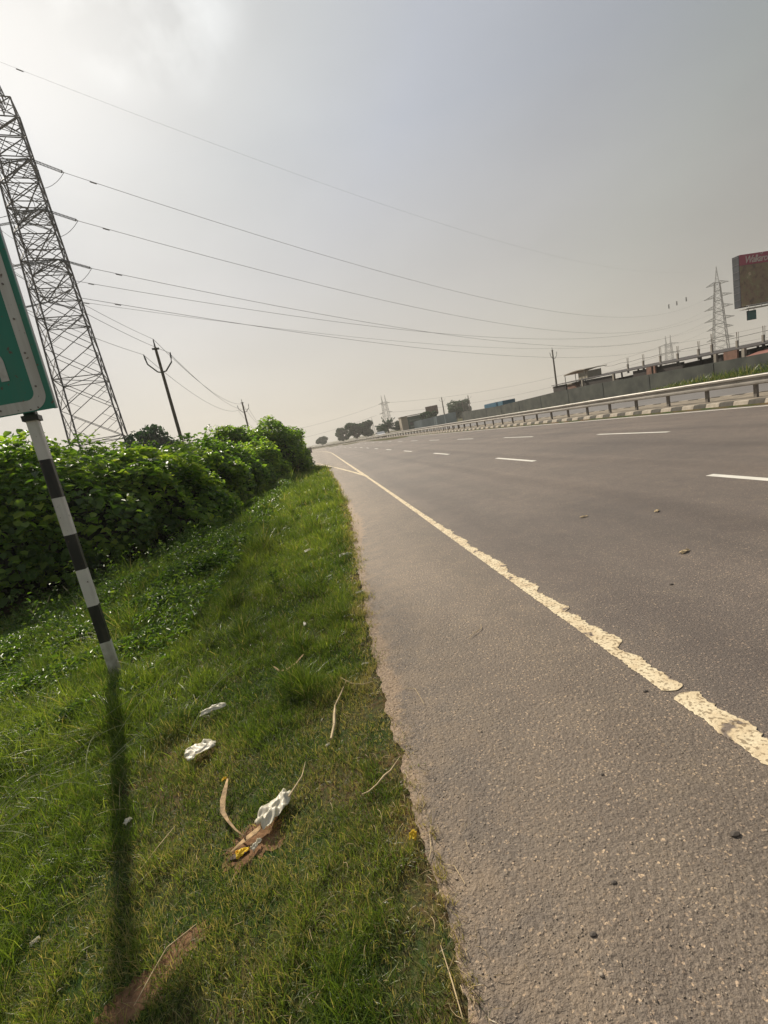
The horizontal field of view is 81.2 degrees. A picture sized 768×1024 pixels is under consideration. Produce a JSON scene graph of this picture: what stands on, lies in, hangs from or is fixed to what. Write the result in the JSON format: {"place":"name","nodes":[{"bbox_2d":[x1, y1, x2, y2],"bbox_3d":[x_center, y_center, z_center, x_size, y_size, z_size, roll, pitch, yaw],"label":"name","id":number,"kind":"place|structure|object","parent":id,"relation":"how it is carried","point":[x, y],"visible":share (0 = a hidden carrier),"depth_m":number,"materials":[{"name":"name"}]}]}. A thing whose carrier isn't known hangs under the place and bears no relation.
{"place":"outdoors","nodes":[
{"label":"outdoors","id":0,"kind":"place"},
{"bbox_2d":[0,643,260,837],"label":"arching grass","id":1,"kind":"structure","parent":0,"point":[32,776],"depth_m":2.56,"materials":[{"name":"green plant"}]},
{"bbox_2d":[0,472,310,1014],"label":"long grass","id":2,"kind":"structure","parent":0,"point":[7,720],"depth_m":3.05,"materials":[{"name":"green plant"}]},
{"bbox_2d":[0,402,767,1023],"bbox_3d":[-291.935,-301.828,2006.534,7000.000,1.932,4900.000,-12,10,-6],"label":"ground","id":3,"kind":"structure","parent":0,"point":[416,950],"depth_m":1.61,"materials":[{"name":"green plant"}]},
{"bbox_2d":[20,621,37,642],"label":"weed","id":4,"kind":"object","parent":3,"relation":"on","point":[29,632],"visible":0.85,"depth_m":5.99,"materials":[{"name":"green plant"}]},
{"bbox_2d":[29,936,39,946],"bbox_3d":[-1.217,1.493,1.561,0.017,0.014,0.030,-2,14,44],"label":"paper scrap","id":5,"kind":"object","parent":3,"relation":"on","point":[35,940],"visible":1,"depth_m":1.56,"materials":[{"name":"paper"}]},
{"bbox_2d":[0,449,100,610],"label":"bush","id":6,"kind":"object","parent":3,"relation":"on","point":[12,574],"visible":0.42,"depth_m":9.16,"materials":[{"name":"green plant"}]},
{"bbox_2d":[0,227,121,675],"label":"road sign","id":7,"kind":"object","parent":3,"relation":"on","point":[26,390],"visible":0.94,"depth_m":3.26,"materials":[{"name":"metal"}]},
{"bbox_2d":[28,585,99,633],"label":"seed heads","id":8,"kind":"object","parent":3,"relation":"on","point":[48,600],"visible":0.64,"depth_m":6.47,"materials":[{"name":"green plant"}]},
{"bbox_2d":[0,86,127,451],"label":"lattice tower","id":9,"kind":"structure","parent":3,"relation":"on","point":[23,218],"depth_m":54.97,"materials":[{"name":"metal"}]},
{"bbox_2d":[1,62,701,272],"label":"power line","id":10,"kind":"object","parent":9,"relation":"attached to","point":[264,162],"visible":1,"depth_m":69.41,"materials":[{"name":"metal"}]},
{"bbox_2d":[64,172,692,316],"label":"power line","id":11,"kind":"object","parent":9,"relation":"attached to","point":[295,246],"visible":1,"depth_m":68.65,"materials":[{"name":"metal"}]},
{"bbox_2d":[83,298,695,357],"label":"power line","id":12,"kind":"object","parent":9,"relation":"attached to","point":[336,337],"visible":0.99,"depth_m":76.00,"materials":[{"name":"metal"}]},
{"bbox_2d":[79,221,703,332],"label":"power line","id":13,"kind":"object","parent":9,"relation":"attached to","point":[308,282],"visible":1,"depth_m":70.54,"materials":[{"name":"metal"}]},
{"bbox_2d":[68,279,727,338],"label":"power line","id":14,"kind":"object","parent":9,"relation":"attached to","point":[327,320],"visible":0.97,"depth_m":84.97,"materials":[{"name":"metal"}]},
{"bbox_2d":[92,268,704,346],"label":"power line","id":15,"kind":"object","parent":9,"relation":"attached to","point":[333,316],"visible":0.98,"depth_m":74.00,"materials":[{"name":"metal"}]},
{"bbox_2d":[63,299,733,348],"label":"power line","id":16,"kind":"object","parent":9,"relation":"attached to","point":[348,336],"visible":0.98,"depth_m":87.68,"materials":[{"name":"metal"}]},
{"bbox_2d":[56,430,129,464],"bbox_3d":[-12.477,-0.059,13.859,11.380,4.847,8.199,-12,10,-6],"label":"bush","id":17,"kind":"object","parent":3,"relation":"on","point":[93,448],"visible":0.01,"depth_m":15.45,"materials":[{"name":"green plant"}]},
{"bbox_2d":[0,429,243,589],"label":"bush","id":18,"kind":"object","parent":3,"relation":"on","point":[129,494],"visible":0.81,"depth_m":10.75,"materials":[{"name":"green plant"}]},
{"bbox_2d":[123,817,131,824],"bbox_3d":[-1.147,1.382,2.004,0.026,0.019,0.036,-6,11,27],"label":"plastic scrap","id":19,"kind":"object","parent":3,"relation":"on","point":[127,820],"visible":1,"depth_m":2.00,"materials":[{"name":"white plastic"}]},
{"bbox_2d":[121,621,142,642],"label":"weed","id":20,"kind":"object","parent":3,"relation":"on","point":[133,632],"visible":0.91,"depth_m":4.31,"materials":[{"name":"green plant"}]},
{"bbox_2d":[94,969,170,1023],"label":"bare soil","id":21,"kind":"structure","parent":3,"relation":"on","point":[132,996],"depth_m":1.31,"materials":[{"name":"brown soil"}]},
{"bbox_2d":[134,924,195,1004],"bbox_3d":[-0.675,1.377,1.378,0.038,0.017,0.223,-6,11,29],"label":"stick","id":22,"kind":"object","parent":21,"relation":"on","point":[159,960],"visible":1,"depth_m":1.38,"materials":[{"name":"brown wood"}]},
{"bbox_2d":[0,472,293,747],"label":"ground cover","id":23,"kind":"object","parent":3,"relation":"on","point":[204,561],"visible":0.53,"depth_m":6.24,"materials":[{"name":"green plant"}]},
{"bbox_2d":[121,424,185,451],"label":"tree","id":24,"kind":"object","parent":3,"relation":"on","point":[151,432],"visible":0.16,"depth_m":54.59,"materials":[{"name":"green plant"}]},
{"bbox_2d":[140,825,175,868],"bbox_3d":[-0.908,1.350,1.808,0.007,0.016,0.184,-7,11,23],"label":"stick","id":25,"kind":"object","parent":3,"relation":"on","point":[159,844],"visible":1,"depth_m":1.81,"materials":[{"name":"beige wood"}]},
{"bbox_2d":[143,340,183,441],"bbox_3d":[-11.794,-4.768,25.581,1.406,9.851,0.259,-16,11,-26],"label":"utility pole","id":26,"kind":"object","parent":3,"relation":"on","point":[168,393],"visible":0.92,"depth_m":25.10,"materials":[{"name":"concrete"}]},
{"bbox_2d":[12,263,151,338],"bbox_3d":[-9.442,-6.542,6.799,0.020,1.071,37.023,-13,10,-8],"label":"pole wire","id":27,"kind":"object","parent":26,"relation":"attached to","point":[69,296],"visible":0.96,"depth_m":15.27,"materials":[{"name":"metal"}]},
{"bbox_2d":[28,310,142,354],"bbox_3d":[-9.836,-5.582,6.509,0.020,1.071,37.023,-13,10,-8],"label":"pole wire","id":28,"kind":"object","parent":26,"relation":"attached to","point":[83,333],"visible":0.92,"depth_m":17.39,"materials":[{"name":"metal"}]},
{"bbox_2d":[17,275,166,351],"bbox_3d":[-8.726,-5.908,7.082,0.020,1.071,37.023,-13,10,-8],"label":"pole wire","id":29,"kind":"object","parent":26,"relation":"attached to","point":[84,312],"visible":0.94,"depth_m":14.94,"materials":[{"name":"metal"}]},
{"bbox_2d":[153,339,235,403],"bbox_3d":[-15.907,-11.628,42.911,0.028,1.153,37.054,-13,10,-8],"label":"pole wire","id":30,"kind":"object","parent":26,"relation":"attached to","point":[181,366],"visible":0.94,"depth_m":29.39,"materials":[{"name":"metal"}]},
{"bbox_2d":[168,352,245,409],"bbox_3d":[-15.171,-11.009,43.255,0.028,1.153,37.172,-13,10,-8],"label":"pole wire","id":31,"kind":"object","parent":26,"relation":"attached to","point":[201,383],"visible":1,"depth_m":32.37,"materials":[{"name":"metal"}]},
{"bbox_2d":[137,919,211,989],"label":"bare soil","id":32,"kind":"structure","parent":3,"relation":"on","point":[165,961],"depth_m":1.41,"materials":[{"name":"brown soil"}]},
{"bbox_2d":[123,437,225,453],"bbox_3d":[-10.168,-1.744,22.416,5.933,4.132,11.551,-12,10,-6],"label":"bush","id":33,"kind":"object","parent":3,"relation":"on","point":[134,445],"depth_m":20.33,"materials":[{"name":"green plant"}]},
{"bbox_2d":[174,566,204,623],"bbox_3d":[-1.858,0.850,4.357,0.221,0.666,0.279,-10,10,5],"label":"weed","id":34,"kind":"object","parent":3,"relation":"on","point":[187,585],"visible":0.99,"depth_m":4.33,"materials":[{"name":"green plant"}]},
{"bbox_2d":[184,739,215,760],"bbox_3d":[-0.972,1.244,2.366,0.160,0.038,0.107,-16,11,-27],"label":"plastic bag","id":35,"kind":"object","parent":3,"relation":"on","point":[204,745],"visible":0.99,"depth_m":2.36,"materials":[{"name":"white plastic"}]},
{"bbox_2d":[199,702,225,716],"bbox_3d":[-1.034,1.183,2.705,0.159,0.027,0.053,-14,10,-17],"label":"plastic film","id":36,"kind":"object","parent":3,"relation":"on","point":[213,707],"visible":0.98,"depth_m":2.69,"materials":[{"name":"white plastic"}]},
{"bbox_2d":[158,432,270,505],"bbox_3d":[-6.629,-1.380,17.417,4.165,3.552,7.530,-8,11,18],"label":"bush","id":37,"kind":"object","parent":3,"relation":"on","point":[233,468],"visible":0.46,"depth_m":16.48,"materials":[{"name":"green plant"}]},
{"bbox_2d":[220,779,245,837],"bbox_3d":[-0.653,1.254,1.885,0.067,0.025,0.373,-17,11,-27],"label":"dry leaf","id":38,"kind":"object","parent":3,"relation":"on","point":[222,804],"visible":1,"depth_m":1.92,"materials":[{"name":"beige plant"}]},
{"bbox_2d":[228,581,249,597],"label":"weed","id":39,"kind":"object","parent":3,"relation":"on","point":[243,589],"visible":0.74,"depth_m":4.91,"materials":[{"name":"green plant"}]},
{"bbox_2d":[237,399,249,430],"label":"utility pole","id":40,"kind":"object","parent":3,"relation":"on","point":[244,412],"visible":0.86,"depth_m":61.11,"materials":[{"name":"concrete"}]},
{"bbox_2d":[221,809,291,875],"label":"bare soil","id":41,"kind":"structure","parent":3,"relation":"on","point":[264,834],"depth_m":1.73,"materials":[{"name":"brown soil"}]},
{"bbox_2d":[227,849,249,860],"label":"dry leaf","id":42,"kind":"object","parent":41,"relation":"on","point":[233,857],"visible":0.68,"depth_m":1.69,"materials":[{"name":"beige plant"}]},
{"bbox_2d":[235,847,248,858],"bbox_3d":[-0.528,1.264,1.668,0.053,0.021,0.031,-16,11,-24],"label":"yellow wrapper","id":43,"kind":"object","parent":41,"relation":"on","point":[239,853],"visible":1,"depth_m":1.66,"materials":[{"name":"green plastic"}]},
{"bbox_2d":[231,825,261,852],"bbox_3d":[-0.526,1.268,1.738,0.143,0.034,0.027,-16,11,-27],"label":"dry leaf","id":44,"kind":"object","parent":41,"relation":"on","point":[251,834],"visible":0.83,"depth_m":1.74,"materials":[{"name":"beige plant"}]},
{"bbox_2d":[250,838,261,851],"bbox_3d":[-0.485,1.258,1.698,0.022,0.016,0.049,-5,12,33],"label":"paper scrap","id":45,"kind":"object","parent":41,"relation":"on","point":[253,847],"visible":1,"depth_m":1.69,"materials":[{"name":"paper"}]},
{"bbox_2d":[204,415,315,472],"bbox_3d":[-7.126,-3.221,25.660,7.462,4.385,5.323,-19,12,-36],"label":"bush","id":46,"kind":"object","parent":3,"relation":"on","point":[290,443],"visible":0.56,"depth_m":24.77,"materials":[{"name":"green plant"}]},
{"bbox_2d":[235,435,292,488],"bbox_3d":[-6.264,-2.187,21.825,3.314,3.007,5.056,-12,10,-6],"label":"bush","id":47,"kind":"object","parent":3,"relation":"on","point":[277,466],"visible":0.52,"depth_m":21.21,"materials":[{"name":"green plant"}]},
{"bbox_2d":[263,567,282,584],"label":"weed","id":48,"kind":"object","parent":3,"relation":"on","point":[272,573],"visible":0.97,"depth_m":5.00,"materials":[{"name":"green plant"}]},
{"bbox_2d":[254,788,292,829],"bbox_3d":[-0.446,1.194,1.817,0.089,0.039,0.182,-5,12,30],"label":"plastic bag","id":49,"kind":"object","parent":3,"relation":"on","point":[269,812],"visible":0.99,"depth_m":1.80,"materials":[{"name":"white plastic"}]},
{"bbox_2d":[288,764,304,796],"bbox_3d":[-0.362,1.144,1.929,0.030,0.022,0.183,-9,10,15],"label":"stick","id":50,"kind":"object","parent":49,"relation":"on","point":[297,782],"visible":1,"depth_m":1.89,"materials":[{"name":"beige wood"}]},
{"bbox_2d":[43,525,527,1018],"bbox_3d":[-0.902,0.951,4.010,2.003,0.199,6.238,-12,10,-6],"label":"straw","id":51,"kind":"object","parent":3,"relation":"on","point":[390,812],"visible":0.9,"depth_m":1.63,"materials":[{"name":"beige plant"}]},
{"bbox_2d":[316,436,327,444],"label":"tree","id":52,"kind":"object","parent":3,"relation":"on","point":[322,440],"visible":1,"depth_m":252.98,"materials":[{"name":"green plant"}]},
{"bbox_2d":[330,681,345,739],"bbox_3d":[-0.251,1.041,2.387,0.036,0.018,0.482,-10,10,6],"label":"stick","id":53,"kind":"object","parent":3,"relation":"on","point":[334,721],"visible":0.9,"depth_m":2.29,"materials":[{"name":"beige wood"}]},
{"bbox_2d":[335,428,349,440],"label":"tree","id":54,"kind":"object","parent":3,"relation":"on","point":[340,433],"visible":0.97,"depth_m":216.35,"materials":[{"name":"green plant"}]},
{"bbox_2d":[344,423,367,438],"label":"tree","id":55,"kind":"object","parent":3,"relation":"on","point":[355,430],"visible":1,"depth_m":175.89,"materials":[{"name":"green plant"}]},
{"bbox_2d":[362,420,373,436],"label":"tree","id":56,"kind":"object","parent":3,"relation":"on","point":[368,425],"visible":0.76,"depth_m":178.52,"materials":[{"name":"green plant"}]},
{"bbox_2d":[362,757,399,794],"bbox_3d":[-0.002,1.075,1.829,0.031,0.021,0.227,-1,15,46],"label":"stick","id":57,"kind":"object","parent":3,"relation":"on","point":[384,775],"visible":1,"depth_m":1.81,"materials":[{"name":"beige wood"}]},
{"bbox_2d":[378,395,393,430],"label":"lattice tower","id":58,"kind":"structure","parent":3,"relation":"on","point":[385,407],"depth_m":500.11,"materials":[{"name":"grey metal"}]},
{"bbox_2d":[391,352,642,402],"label":"power line","id":59,"kind":"object","parent":58,"relation":"attached to","point":[520,384],"visible":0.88,"depth_m":481.97,"materials":[{"name":"metal"}]},
{"bbox_2d":[399,357,654,411],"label":"power line","id":60,"kind":"object","parent":58,"relation":"attached to","point":[541,389],"visible":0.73,"depth_m":480.96,"materials":[{"name":"metal"}]},
{"bbox_2d":[375,417,398,432],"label":"palm tree","id":61,"kind":"object","parent":3,"relation":"on","point":[387,425],"visible":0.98,"depth_m":146.44,"materials":[{"name":"green plant"}]},
{"bbox_2d":[398,413,421,430],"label":"building","id":62,"kind":"structure","parent":3,"relation":"on","point":[406,422],"depth_m":140.08,"materials":[{"name":"grey paint"}]},
{"bbox_2d":[409,829,416,840],"bbox_3d":[0.099,1.103,1.535,0.026,0.025,0.041,-9,10,12],"label":"yellow wrapper","id":63,"kind":"object","parent":3,"relation":"on","point":[412,833],"visible":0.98,"depth_m":1.53,"materials":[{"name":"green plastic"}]},
{"bbox_2d":[419,411,437,419],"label":"tree","id":64,"kind":"object","parent":3,"relation":"on","point":[425,415],"visible":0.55,"depth_m":130.34,"materials":[{"name":"green plant"}]},
{"bbox_2d":[425,405,438,412],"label":"billboard","id":65,"kind":"object","parent":3,"relation":"on","point":[430,409],"visible":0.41,"depth_m":137.91,"materials":[{"name":"metal"}]},
{"bbox_2d":[414,412,457,428],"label":"sheet fence","id":66,"kind":"object","parent":3,"relation":"on","point":[442,419],"visible":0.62,"depth_m":102.04,"materials":[{"name":"metal"}]},
{"bbox_2d":[440,945,463,1019],"bbox_3d":[0.169,1.170,1.121,0.004,0.007,0.160,-13,10,-10],"label":"stick","id":67,"kind":"object","parent":3,"relation":"on","point":[452,983],"visible":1,"depth_m":1.11,"materials":[{"name":"beige wood"}]},
{"bbox_2d":[448,407,462,418],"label":"tree","id":68,"kind":"object","parent":3,"relation":"on","point":[458,411],"visible":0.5,"depth_m":150.59,"materials":[{"name":"green plant"}]},
{"bbox_2d":[446,399,471,418],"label":"tree","id":69,"kind":"object","parent":3,"relation":"on","point":[465,405],"visible":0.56,"depth_m":187.27,"materials":[{"name":"green plant"}]},
{"bbox_2d":[484,398,514,407],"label":"blue truck","id":70,"kind":"object","parent":3,"relation":"on","point":[495,404],"visible":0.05,"depth_m":69.61,"materials":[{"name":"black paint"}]},
{"bbox_2d":[550,350,557,385],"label":"utility pole","id":71,"kind":"object","parent":3,"relation":"on","point":[553,358],"visible":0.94,"depth_m":70.26,"materials":[{"name":"concrete"}]},
{"bbox_2d":[552,365,605,388],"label":"canopy house","id":72,"kind":"structure","parent":3,"relation":"on","point":[585,373],"depth_m":56.02,"materials":[{"name":"grey brick"}]},
{"bbox_2d":[399,362,767,433],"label":"verge grass","id":73,"kind":"structure","parent":3,"relation":"on","point":[730,374],"depth_m":28.32,"materials":[{"name":"green plant"}]},
{"bbox_2d":[462,352,767,420],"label":"boundary wall","id":74,"kind":"structure","parent":3,"relation":"on","point":[638,384],"depth_m":39.60,"materials":[{"name":"grey concrete"}]},
{"bbox_2d":[552,325,767,391],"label":"unfinished shed","id":75,"kind":"structure","parent":3,"relation":"on","point":[727,354],"depth_m":40.41,"materials":[{"name":"grey concrete"}]},
{"bbox_2d":[661,336,679,364],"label":"lattice tower","id":76,"kind":"structure","parent":3,"relation":"on","point":[669,346],"depth_m":460.99,"materials":[{"name":"grey metal"}]},
{"bbox_2d":[704,267,734,353],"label":"lattice tower","id":77,"kind":"structure","parent":3,"relation":"on","point":[723,315],"depth_m":257.33,"materials":[{"name":"grey metal"}]},
{"bbox_2d":[732,251,767,310],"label":"billboard","id":78,"kind":"object","parent":3,"relation":"on","point":[750,279],"visible":1,"depth_m":36.33,"materials":[{"name":"metal"}]},
{"bbox_2d":[746,309,755,320],"bbox_3d":[30.039,-16.201,36.607,0.920,0.940,0.075,-13,10,-10],"label":"hanging board","id":79,"kind":"object","parent":78,"relation":"hanging from","point":[751,314],"visible":0.82,"depth_m":36.58,"materials":[{"name":"metal"}]},
{"bbox_2d":[746,348,767,356],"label":"red roof hut","id":80,"kind":"object","parent":3,"relation":"on","point":[765,350],"visible":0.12,"depth_m":30.58,"materials":[{"name":"red"}]},
{"bbox_2d":[0,0,767,453],"label":"sky","id":81,"kind":"structure","parent":0,"point":[630,135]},
{"bbox_2d":[309,404,767,1023],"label":"road","id":82,"kind":"structure","parent":0,"point":[617,484],"depth_m":2.11,"materials":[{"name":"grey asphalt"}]},
{"bbox_2d":[317,463,368,476],"bbox_3d":[-2.737,-2.412,24.224,0.202,0.001,19.196,-13,10,-12],"label":"taper line","id":83,"kind":"object","parent":82,"relation":"on","point":[348,470],"visible":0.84,"depth_m":18.80,"materials":[{"name":"paint"}]},
{"bbox_2d":[314,391,767,448],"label":"kerb","id":84,"kind":"structure","parent":82,"relation":"on","point":[628,407],"depth_m":20.72,"materials":[{"name":"grey concrete"}]},
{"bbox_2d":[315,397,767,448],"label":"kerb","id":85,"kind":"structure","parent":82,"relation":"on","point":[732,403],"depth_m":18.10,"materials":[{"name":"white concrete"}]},
{"bbox_2d":[325,405,767,446],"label":"median edge line","id":86,"kind":"object","parent":82,"relation":"on","point":[626,417],"visible":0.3,"depth_m":17.37,"materials":[{"name":"paint"}]},
{"bbox_2d":[329,452,767,764],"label":"edge line","id":87,"kind":"object","parent":82,"relation":"on","point":[746,735],"visible":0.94,"depth_m":2.20,"materials":[{"name":"paint"}]},
{"bbox_2d":[330,431,767,480],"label":"lane dashes","id":88,"kind":"object","parent":82,"relation":"on","point":[741,477],"visible":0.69,"depth_m":5.77,"materials":[{"name":"paint"}]},
{"bbox_2d":[589,931,596,936],"bbox_3d":[0.543,1.097,1.165,0.020,0.005,0.012,-12,10,-6],"label":"stone","id":89,"kind":"object","parent":82,"relation":"on","point":[592,934],"visible":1,"depth_m":1.16,"materials":[{"name":"grey stone"}]},
{"bbox_2d":[730,830,739,836],"bbox_3d":[1.050,0.962,1.341,0.031,0.008,0.019,-12,10,-6],"label":"stone","id":90,"kind":"object","parent":82,"relation":"on","point":[734,833],"visible":1,"depth_m":1.34,"materials":[{"name":"grey stone"}]},
{"bbox_2d":[320,392,767,447],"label":"median soil","id":91,"kind":"structure","parent":0,"point":[721,399],"depth_m":19.86,"materials":[{"name":"soil"}]},
{"bbox_2d":[313,423,476,448],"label":"guard rail","id":92,"kind":"object","parent":91,"relation":"on","point":[402,433],"visible":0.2,"depth_m":70.81,"materials":[{"name":"metal"}]},
{"bbox_2d":[311,372,767,448],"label":"guard rail","id":93,"kind":"object","parent":91,"relation":"on","point":[755,380],"visible":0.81,"depth_m":19.09,"materials":[{"name":"metal"}]},
{"bbox_2d":[331,383,767,445],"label":"road","id":94,"kind":"structure","parent":0,"point":[725,392],"depth_m":27.29,"materials":[{"name":"grey asphalt"}]},
{"bbox_2d":[375,431,385,437],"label":"parked car","id":95,"kind":"object","parent":94,"relation":"on","point":[379,433],"visible":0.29,"depth_m":98.23,"materials":[{"name":"white paint"}]}
]}

